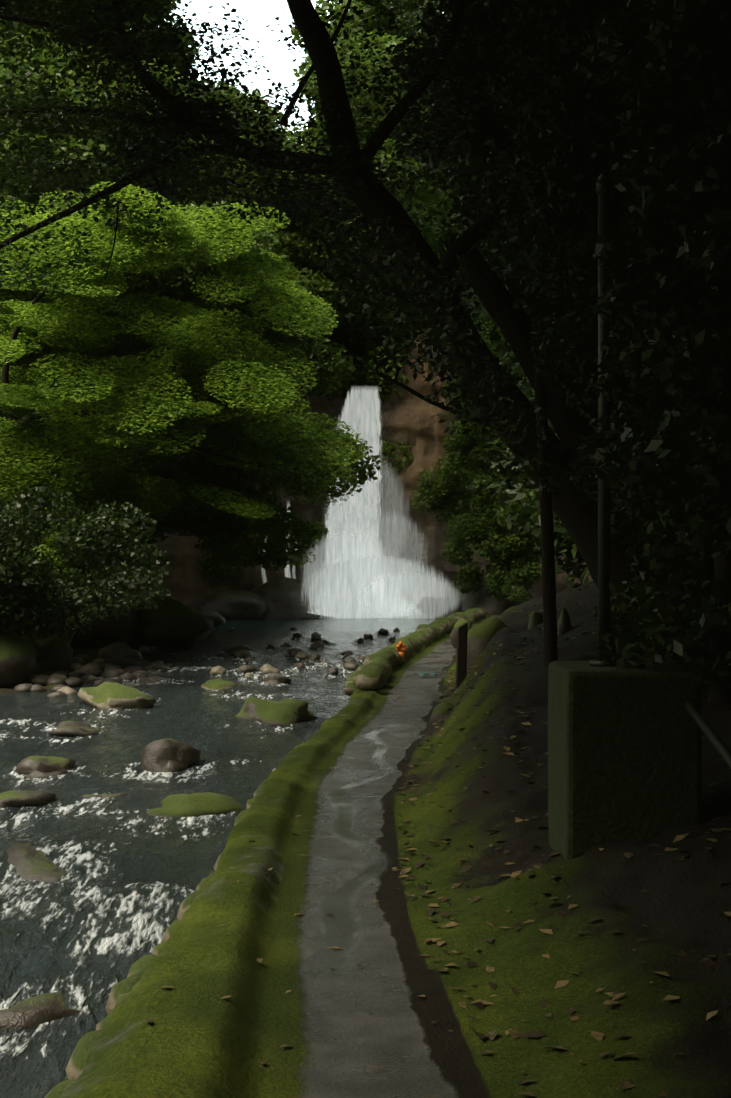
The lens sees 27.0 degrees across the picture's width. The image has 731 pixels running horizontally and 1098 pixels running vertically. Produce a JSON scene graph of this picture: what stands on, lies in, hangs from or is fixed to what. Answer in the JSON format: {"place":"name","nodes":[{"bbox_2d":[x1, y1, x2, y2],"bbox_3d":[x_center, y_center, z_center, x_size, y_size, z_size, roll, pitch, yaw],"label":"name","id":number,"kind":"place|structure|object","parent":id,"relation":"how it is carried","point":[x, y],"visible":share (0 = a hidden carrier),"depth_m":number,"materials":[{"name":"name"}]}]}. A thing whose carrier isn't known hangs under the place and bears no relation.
{"place":"outdoors","nodes":[
{"label":"outdoors","id":0,"kind":"place"},
{"bbox_2d":[0,617,436,1097],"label":"river","id":1,"kind":"structure","parent":0,"point":[85,932],"depth_m":12.05,"materials":[{"name":"liquid"}]},
{"bbox_2d":[0,287,592,616],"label":"cliff","id":2,"kind":"structure","parent":0,"point":[410,419],"depth_m":37.98,"materials":[{"name":"brown stone"}]},
{"bbox_2d":[0,0,492,486],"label":"forest leaves","id":3,"kind":"object","parent":2,"relation":"on","point":[342,349],"visible":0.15,"depth_m":33.52,"materials":[{"name":"green plant"}]},
{"bbox_2d":[285,504,290,577],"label":"waterfall","id":4,"kind":"object","parent":2,"relation":"on","point":[287,572],"visible":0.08,"depth_m":37.42,"materials":[{"name":"white liquid"}]},
{"bbox_2d":[292,542,296,578],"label":"waterfall","id":5,"kind":"object","parent":2,"relation":"on","point":[293,571],"depth_m":37.47,"materials":[{"name":"white liquid"}]},
{"bbox_2d":[199,314,541,602],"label":"shrubs","id":6,"kind":"object","parent":2,"relation":"on","point":[501,548],"visible":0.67,"depth_m":35.44,"materials":[{"name":"green plant"}]},
{"bbox_2d":[158,0,443,144],"label":"sky","id":7,"kind":"structure","parent":0,"point":[280,64],"materials":[{"name":"white"}]},
{"bbox_2d":[144,690,476,1097],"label":"path litter","id":8,"kind":"object","parent":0,"point":[287,991],"depth_m":6.05,"materials":[{"name":"brown plant"}]},
{"bbox_2d":[300,510,411,617],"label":"mist","id":9,"kind":"structure","parent":0,"point":[342,548],"depth_m":37.07,"materials":[{"name":"white liquid"}]},
{"bbox_2d":[305,386,422,615],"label":"waterfall","id":10,"kind":"structure","parent":0,"point":[361,411],"depth_m":38.08,"materials":[{"name":"white liquid"}]},
{"bbox_2d":[0,288,730,1097],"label":"ground","id":11,"kind":"structure","parent":0,"point":[344,1026],"depth_m":5.67,"materials":[{"name":"green plant"}]},
{"bbox_2d":[9,518,114,612],"bbox_3d":[-4.884,0.255,23.634,1.975,1.469,3.267,0,0,-9],"label":"bank shrub","id":12,"kind":"object","parent":11,"relation":"on","point":[48,548],"visible":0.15,"depth_m":22.46,"materials":[{"name":"green plant"}]},
{"bbox_2d":[0,486,172,641],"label":"leafy shrub","id":13,"kind":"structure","parent":11,"relation":"on","point":[24,597],"depth_m":20.41,"materials":[{"name":"green plant"}]},
{"bbox_2d":[77,679,236,708],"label":"mossy rocks","id":14,"kind":"object","parent":11,"relation":"on","point":[107,695],"visible":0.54,"depth_m":17.88,"materials":[{"name":"green plant"}]},
{"bbox_2d":[0,596,317,816],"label":"mossy rocks","id":15,"kind":"object","parent":11,"relation":"on","point":[170,623],"visible":0.67,"depth_m":20.37,"materials":[{"name":"green plant"}]},
{"bbox_2d":[0,187,380,568],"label":"maple","id":16,"kind":"object","parent":11,"relation":"on","point":[175,281],"visible":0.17,"depth_m":29.15,"materials":[{"name":"green plant"}]},
{"bbox_2d":[0,182,368,547],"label":"maple leaves","id":17,"kind":"object","parent":16,"relation":"attached to","point":[87,468],"visible":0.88,"depth_m":24.97,"materials":[{"name":"green plant"}]},
{"bbox_2d":[14,627,394,696],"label":"dark pebbles","id":18,"kind":"object","parent":11,"relation":"on","point":[37,681],"visible":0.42,"depth_m":21.58,"materials":[{"name":"grey stone"}]},
{"bbox_2d":[26,627,399,693],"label":"tan pebbles","id":19,"kind":"object","parent":11,"relation":"on","point":[265,668],"visible":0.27,"depth_m":23.24,"materials":[{"name":"beige stone"}]},
{"bbox_2d":[44,608,485,1097],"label":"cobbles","id":20,"kind":"object","parent":11,"relation":"on","point":[374,671],"visible":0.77,"depth_m":15.82,"materials":[{"name":"green stone"}]},
{"bbox_2d":[396,641,405,659],"bbox_3d":[0.456,1.302,19.590,0.132,0.235,0.118,0,0,-1],"label":"flower offering","id":21,"kind":"object","parent":20,"relation":"on","point":[401,648],"visible":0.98,"depth_m":19.56},
{"bbox_2d":[0,574,542,1029],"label":"boulders","id":22,"kind":"object","parent":11,"relation":"on","point":[277,597],"visible":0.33,"depth_m":15.85,"materials":[{"name":"grey stone"}]},
{"bbox_2d":[0,0,730,703],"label":"tree","id":23,"kind":"object","parent":11,"relation":"on","point":[574,510],"visible":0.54,"depth_m":12.73,"materials":[{"name":"brown plant"}]},
{"bbox_2d":[0,0,523,318],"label":"big tree leaves","id":24,"kind":"object","parent":23,"relation":"attached to","point":[100,31],"visible":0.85,"depth_m":13.36,"materials":[{"name":"green plant"}]},
{"bbox_2d":[419,670,437,675],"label":"sandals","id":25,"kind":"object","parent":11,"relation":"on","point":[431,674],"visible":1,"depth_m":17.95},
{"bbox_2d":[455,622,467,687],"bbox_3d":[0.974,1.086,15.500,0.122,0.682,0.090,0,0,-1],"label":"wooden stake","id":26,"kind":"object","parent":11,"relation":"on","point":[461,665],"visible":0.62,"depth_m":15.46,"materials":[{"name":"brown wood"}]},
{"bbox_2d":[381,0,592,417],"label":"trees","id":27,"kind":"object","parent":11,"relation":"on","point":[478,154],"visible":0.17,"depth_m":15.94,"materials":[{"name":"green plant"}]},
{"bbox_2d":[430,606,571,723],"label":"bank stones","id":28,"kind":"object","parent":11,"relation":"on","point":[480,636],"visible":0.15,"depth_m":16.26,"materials":[{"name":"green plant"}]},
{"bbox_2d":[486,339,597,589],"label":"bank trees","id":29,"kind":"object","parent":11,"relation":"on","point":[568,548],"visible":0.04,"depth_m":23.36,"materials":[{"name":"green plant"}]},
{"bbox_2d":[303,0,730,694],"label":"leaves","id":30,"kind":"object","parent":29,"relation":"attached to","point":[631,98],"visible":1,"depth_m":5.59,"materials":[{"name":"green plant"}]},
{"bbox_2d":[398,585,730,1096],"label":"litter","id":31,"kind":"object","parent":11,"relation":"on","point":[534,1033],"visible":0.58,"depth_m":6.08,"materials":[{"name":"brown plant"}]},
{"bbox_2d":[548,171,701,859],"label":"plinth with pole","id":32,"kind":"structure","parent":11,"relation":"on","point":[624,753],"depth_m":6.48,"materials":[{"name":"concrete"}]},
{"bbox_2d":[614,657,730,768],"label":"handrail","id":33,"kind":"object","parent":11,"relation":"on","point":[718,744],"visible":0.12,"depth_m":5.91,"materials":[{"name":"metal"}]},
{"bbox_2d":[306,459,424,578],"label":"mist","id":34,"kind":"structure","parent":0,"point":[361,521],"depth_m":37.26,"materials":[{"name":"white liquid"}]},
{"bbox_2d":[300,538,461,618],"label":"mist","id":35,"kind":"structure","parent":0,"point":[334,592],"depth_m":36.45,"materials":[{"name":"white liquid"}]},
{"bbox_2d":[358,513,427,576],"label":"mist","id":36,"kind":"structure","parent":0,"point":[384,548],"depth_m":36.75,"materials":[{"name":"white liquid"}]},
{"bbox_2d":[359,572,461,618],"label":"mist","id":37,"kind":"structure","parent":0,"point":[396,597],"depth_m":36.55,"materials":[{"name":"white liquid"}]}
]}

